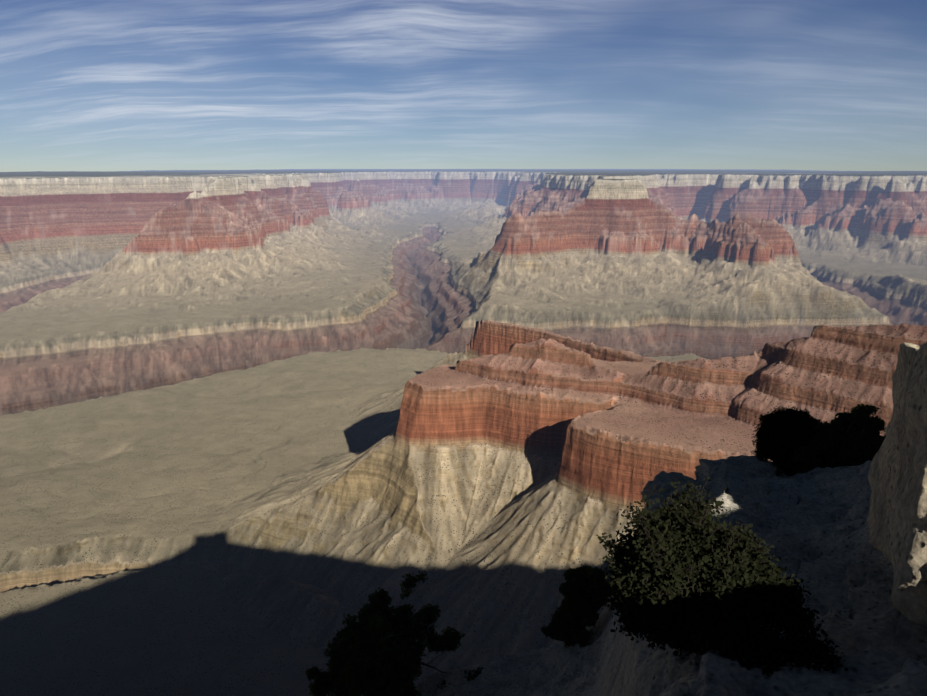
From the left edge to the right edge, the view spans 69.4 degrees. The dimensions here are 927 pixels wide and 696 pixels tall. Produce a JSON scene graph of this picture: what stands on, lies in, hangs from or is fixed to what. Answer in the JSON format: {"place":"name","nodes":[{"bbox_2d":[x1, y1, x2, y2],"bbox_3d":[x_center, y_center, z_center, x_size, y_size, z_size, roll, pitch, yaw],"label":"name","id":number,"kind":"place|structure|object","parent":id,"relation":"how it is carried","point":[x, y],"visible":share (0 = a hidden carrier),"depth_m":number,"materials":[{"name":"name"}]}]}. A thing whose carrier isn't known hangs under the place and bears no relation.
{"place":"outdoors","nodes":[
{"label":"outdoors","id":0,"kind":"place"},
{"bbox_2d":[0,169,926,695],"bbox_3d":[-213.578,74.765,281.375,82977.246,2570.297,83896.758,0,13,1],"label":"canyon terrain","id":1,"kind":"structure","parent":0,"point":[258,429],"depth_m":2962.52,"materials":[{"name":"beige stone"}]},
{"bbox_2d":[414,460,926,695],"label":"rocky slope","id":2,"kind":"structure","parent":1,"relation":"on","point":[811,526],"depth_m":11.42,"materials":[{"name":"stone"}]},
{"bbox_2d":[305,570,485,695],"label":"juniper tree","id":3,"kind":"object","parent":2,"relation":"on","point":[377,649],"visible":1,"depth_m":20.31,"materials":[{"name":"green plant"}]},
{"bbox_2d":[540,565,608,647],"bbox_3d":[3.383,7.508,19.313,1.692,2.441,1.747,-11,17,-39],"label":"pinyon tree","id":4,"kind":"object","parent":2,"relation":"on","point":[574,616],"visible":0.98,"depth_m":19.00,"materials":[{"name":"green plant"}]},
{"bbox_2d":[600,558,615,582],"bbox_3d":[5.033,6.877,19.899,1.813,1.100,1.591,11,19,-35],"label":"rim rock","id":5,"kind":"object","parent":2,"relation":"on","point":[604,569],"visible":0.04,"depth_m":19.82,"materials":[{"name":"stone"}]},
{"bbox_2d":[641,470,693,500],"bbox_3d":[6.763,4.742,21.449,1.966,1.214,1.780,-16,26,-36],"label":"rim rock","id":6,"kind":"object","parent":2,"relation":"on","point":[663,479],"visible":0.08,"depth_m":21.41,"materials":[{"name":"stone"}]},
{"bbox_2d":[595,477,847,676],"bbox_3d":[2.594,2.538,7.162,2.150,1.819,2.213,0,13,1],"label":"shrub","id":7,"kind":"object","parent":2,"relation":"on","point":[685,576],"visible":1,"depth_m":6.75,"materials":[{"name":"green plant"}]},
{"bbox_2d":[694,455,775,478],"bbox_3d":[8.557,4.220,21.079,2.486,1.413,2.237,0,13,1],"label":"rim rock","id":8,"kind":"object","parent":2,"relation":"on","point":[746,462],"visible":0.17,"depth_m":21.02,"materials":[{"name":"stone"}]},
{"bbox_2d":[751,406,828,475],"bbox_3d":[10.428,3.101,20.953,2.502,2.368,2.572,0,13,1],"label":"shrub","id":9,"kind":"object","parent":2,"relation":"on","point":[782,433],"visible":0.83,"depth_m":20.37,"materials":[{"name":"green plant"}]},
{"bbox_2d":[790,403,886,475],"bbox_3d":[11.413,3.039,20.279,3.237,2.587,2.364,0,13,1],"label":"juniper tree","id":10,"kind":"object","parent":2,"relation":"on","point":[853,438],"visible":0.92,"depth_m":19.80,"materials":[{"name":"green plant"}]},
{"bbox_2d":[866,342,926,623],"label":"rim rock","id":11,"kind":"object","parent":2,"relation":"on","point":[896,521],"visible":1,"depth_m":6.19,"materials":[{"name":"beige stone"}]},
{"bbox_2d":[0,0,926,171],"label":"sky","id":12,"kind":"structure","parent":0,"point":[86,85],"materials":[{"name":"blue"}]}
]}

